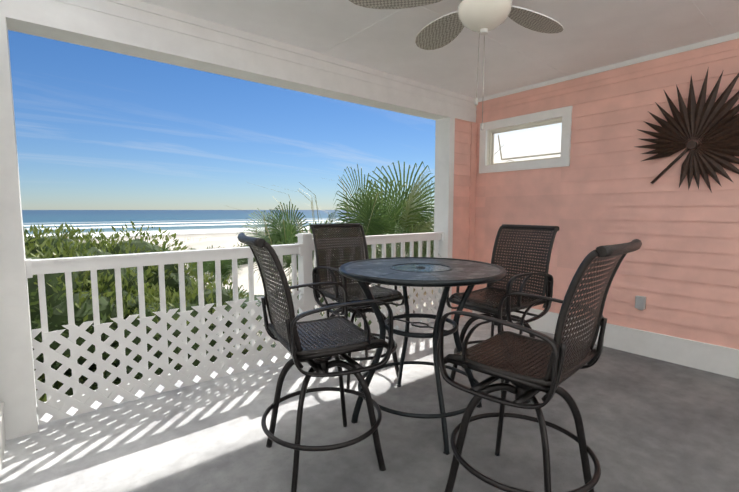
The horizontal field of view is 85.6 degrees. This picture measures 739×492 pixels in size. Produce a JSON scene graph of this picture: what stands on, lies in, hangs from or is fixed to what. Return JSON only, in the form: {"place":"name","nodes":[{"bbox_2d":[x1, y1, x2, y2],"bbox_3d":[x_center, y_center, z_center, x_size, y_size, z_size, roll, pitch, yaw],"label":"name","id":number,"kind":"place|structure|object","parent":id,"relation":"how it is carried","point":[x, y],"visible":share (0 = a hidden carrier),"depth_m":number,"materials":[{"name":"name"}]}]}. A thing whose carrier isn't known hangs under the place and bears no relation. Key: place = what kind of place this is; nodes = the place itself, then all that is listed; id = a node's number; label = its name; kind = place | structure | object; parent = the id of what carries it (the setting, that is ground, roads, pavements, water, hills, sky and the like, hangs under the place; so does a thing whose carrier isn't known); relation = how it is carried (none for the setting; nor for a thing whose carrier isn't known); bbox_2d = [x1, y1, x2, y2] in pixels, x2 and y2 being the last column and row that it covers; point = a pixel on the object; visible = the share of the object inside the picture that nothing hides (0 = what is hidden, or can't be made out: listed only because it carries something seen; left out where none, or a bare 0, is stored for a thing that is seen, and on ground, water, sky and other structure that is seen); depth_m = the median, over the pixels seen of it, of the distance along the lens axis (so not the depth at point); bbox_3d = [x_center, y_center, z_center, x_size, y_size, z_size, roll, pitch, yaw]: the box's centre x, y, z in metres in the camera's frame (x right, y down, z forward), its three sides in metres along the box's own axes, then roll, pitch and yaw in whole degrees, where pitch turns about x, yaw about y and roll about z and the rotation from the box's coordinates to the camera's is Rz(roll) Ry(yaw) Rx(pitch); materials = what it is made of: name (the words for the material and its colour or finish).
{"place":"outdoors","nodes":[
{"label":"outdoors","id":0,"kind":"place"},
{"bbox_2d":[8,30,435,209],"label":"sky","id":1,"kind":"structure","parent":0,"point":[97,129],"materials":[{"name":"blue"}]},
{"bbox_2d":[22,210,433,237],"bbox_3d":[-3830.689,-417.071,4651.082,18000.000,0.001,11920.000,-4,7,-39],"label":"ocean","id":2,"kind":"structure","parent":0,"point":[197,221],"depth_m":170.59,"materials":[{"name":"liquid"}]},
{"bbox_2d":[24,228,433,245],"bbox_3d":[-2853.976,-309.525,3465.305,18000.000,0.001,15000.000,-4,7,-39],"label":"ground","id":3,"kind":"structure","parent":0,"point":[209,236],"depth_m":66.62,"materials":[{"name":"white sand"}]},
{"bbox_2d":[205,285,287,352],"bbox_3d":[-2.562,2.310,6.949,2.458,3.383,2.579,-4,7,-39],"label":"shrub","id":4,"kind":"object","parent":3,"relation":"on","point":[246,305],"visible":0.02,"depth_m":7.30,"materials":[{"name":"green plant"}]},
{"bbox_2d":[210,201,369,351],"bbox_3d":[-0.958,1.624,6.818,2.520,4.762,3.522,1,5,15],"label":"palmetto","id":5,"kind":"object","parent":3,"relation":"on","point":[276,235],"visible":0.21,"depth_m":6.46,"materials":[{"name":"green plant"}]},
{"bbox_2d":[334,309,371,326],"bbox_3d":[0.118,2.380,5.975,3.027,3.421,2.872,-4,7,-39],"label":"shrub","id":6,"kind":"object","parent":3,"relation":"on","point":[369,322],"depth_m":5.59,"materials":[{"name":"green plant"}]},
{"bbox_2d":[297,164,438,321],"bbox_3d":[0.191,1.348,6.812,3.294,5.311,3.533,-4,7,-39],"label":"palmetto","id":7,"kind":"object","parent":3,"relation":"on","point":[378,222],"visible":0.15,"depth_m":6.14,"materials":[{"name":"green plant"}]},
{"bbox_2d":[351,161,434,313],"bbox_3d":[0.784,1.174,7.750,3.598,5.488,3.560,-4,7,-39],"label":"palmetto","id":8,"kind":"object","parent":3,"relation":"on","point":[428,213],"visible":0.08,"depth_m":7.21,"materials":[{"name":"green plant"}]},
{"bbox_2d":[161,233,433,344],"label":"dune","id":9,"kind":"structure","parent":0,"point":[243,278],"depth_m":17.21,"materials":[{"name":"white sand"}]},
{"bbox_2d":[35,379,53,401],"bbox_3d":[-4.676,2.864,4.365,3.943,3.466,3.275,0,5,-5],"label":"wax myrtle shrub","id":10,"kind":"object","parent":9,"relation":"on","point":[44,399],"depth_m":4.42,"materials":[{"name":"green plant"}]},
{"bbox_2d":[23,220,206,400],"bbox_3d":[-5.272,1.817,6.535,4.569,4.436,4.372,0,5,-1],"label":"wax myrtle shrub","id":11,"kind":"object","parent":9,"relation":"on","point":[39,246],"visible":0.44,"depth_m":5.71,"materials":[{"name":"green plant"}]},
{"bbox_2d":[79,270,275,388],"bbox_3d":[-3.108,2.223,6.178,3.240,3.705,2.846,1,5,16],"label":"wax myrtle shrub","id":12,"kind":"object","parent":9,"relation":"on","point":[152,306],"visible":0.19,"depth_m":5.53,"materials":[{"name":"green plant"}]},
{"bbox_2d":[187,245,247,295],"bbox_3d":[-3.392,1.934,8.378,1.896,3.866,1.588,-4,7,-39],"label":"shrub","id":13,"kind":"object","parent":9,"relation":"on","point":[209,267],"visible":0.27,"depth_m":8.29,"materials":[{"name":"green plant"}]},
{"bbox_2d":[223,238,262,264],"bbox_3d":[-5.032,1.136,20.358,6.763,3.303,5.403,-4,7,-39],"label":"dune shrub","id":14,"kind":"object","parent":9,"relation":"on","point":[243,259],"visible":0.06,"depth_m":17.82,"materials":[{"name":"green plant"}]},
{"bbox_2d":[153,177,433,315],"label":"beach grass","id":15,"kind":"object","parent":9,"relation":"on","point":[314,221],"visible":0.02,"depth_m":6.16,"materials":[{"name":"green plant"}]},
{"bbox_2d":[0,316,738,491],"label":"porch floor","id":16,"kind":"structure","parent":0,"point":[653,425],"depth_m":2.48,"materials":[{"name":"concrete"}]},
{"bbox_2d":[0,402,5,476],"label":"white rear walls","id":17,"kind":"structure","parent":16,"relation":"on","point":[2,437],"depth_m":2.28,"materials":[{"name":"paint"}]},
{"bbox_2d":[25,232,443,414],"bbox_3d":[-0.643,0.468,3.840,3.990,1.180,0.130,-4,7,-39],"label":"porch railing","id":18,"kind":"object","parent":16,"relation":"on","point":[303,248],"visible":0.48,"depth_m":3.15,"materials":[{"name":"white wood"}]},
{"bbox_2d":[32,282,441,424],"bbox_3d":[-0.618,0.737,3.833,3.980,0.635,0.013,-4,7,-39],"label":"lattice panel","id":19,"kind":"object","parent":18,"relation":"attached to","point":[44,367],"visible":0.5,"depth_m":3.03,"materials":[{"name":"white wood"}]},
{"bbox_2d":[0,0,476,439],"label":"porch frame","id":20,"kind":"structure","parent":16,"relation":"on","point":[141,29],"depth_m":2.82,"materials":[{"name":"white paint"}]},
{"bbox_2d":[237,233,392,491],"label":"chair","id":21,"kind":"object","parent":16,"relation":"on","point":[320,352],"visible":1,"depth_m":2.06,"materials":[{"name":"brown metal"}]},
{"bbox_2d":[310,223,406,388],"bbox_3d":[-0.119,0.461,3.402,0.669,1.281,0.752,-3,6,-33],"label":"chair","id":22,"kind":"object","parent":16,"relation":"on","point":[335,292],"visible":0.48,"depth_m":3.45,"materials":[{"name":"brown metal"}]},
{"bbox_2d":[339,257,506,454],"bbox_3d":[0.342,0.649,2.706,1.084,1.031,1.084,-4,7,-39],"label":"bar table","id":23,"kind":"object","parent":16,"relation":"on","point":[445,273],"visible":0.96,"depth_m":2.57,"materials":[{"name":"metal"}]},
{"bbox_2d":[451,118,476,319],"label":"wall","id":24,"kind":"structure","parent":16,"relation":"on","point":[465,159],"depth_m":5.12,"materials":[{"name":"pink wood"}]},
{"bbox_2d":[446,224,558,391],"bbox_3d":[1.045,0.483,3.163,0.752,1.281,0.669,-4,6,-35],"label":"chair","id":25,"kind":"object","parent":16,"relation":"on","point":[487,305],"visible":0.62,"depth_m":3.17,"materials":[{"name":"brown metal"}]},
{"bbox_2d":[438,239,641,491],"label":"chair","id":26,"kind":"object","parent":16,"relation":"on","point":[559,364],"visible":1,"depth_m":1.75,"materials":[{"name":"brown metal"}]},
{"bbox_2d":[472,32,738,378],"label":"wall trim","id":27,"kind":"structure","parent":16,"relation":"on","point":[717,359],"depth_m":3.74,"materials":[{"name":"white paint"}]},
{"bbox_2d":[473,39,738,348],"bbox_3d":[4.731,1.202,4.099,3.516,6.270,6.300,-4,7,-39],"label":"siding wall","id":28,"kind":"structure","parent":16,"relation":"on","point":[679,269],"depth_m":3.84,"materials":[{"name":"pink wood"}]},
{"bbox_2d":[479,106,572,173],"bbox_3d":[1.836,-1.216,4.742,0.164,0.630,1.140,-4,7,-39],"label":"window","id":29,"kind":"structure","parent":28,"relation":"attached to","point":[522,143],"depth_m":4.73,"materials":[{"name":"white paint"}]},
{"bbox_2d":[635,295,645,309],"bbox_3d":[2.605,0.551,3.841,0.048,0.135,0.080,-4,7,-39],"label":"outlet cover","id":30,"kind":"object","parent":28,"relation":"attached to","point":[640,302],"visible":1,"depth_m":3.82,"materials":[{"name":"grey plastic"}]},
{"bbox_2d":[637,70,738,192],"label":"palm leaf decoration","id":31,"kind":"object","parent":28,"relation":"attached to","point":[712,124],"visible":0.96,"depth_m":3.40,"materials":[{"name":"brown wood"}]},
{"bbox_3d":[0.995,-1.791,3.110,10.200,0.230,4.406,-4,7,-39],"label":"roof eave","id":32,"kind":"object","parent":28,"relation":"attached to","visible":0},
{"bbox_2d":[139,0,738,98],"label":"porch ceiling","id":33,"kind":"structure","parent":32,"relation":"attached to","point":[594,34],"depth_m":3.24,"materials":[{"name":"paint"}]},
{"bbox_2d":[349,0,562,129],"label":"ceiling fan","id":34,"kind":"object","parent":33,"relation":"hanging from","point":[483,17],"visible":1,"depth_m":2.37,"materials":[{"name":"white metal"}]},
{"bbox_2d":[321,0,719,75],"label":"ceiling seams","id":35,"kind":"object","parent":33,"relation":"on","point":[691,1],"visible":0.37,"depth_m":3.17,"materials":[{"name":"paint"}]}
]}

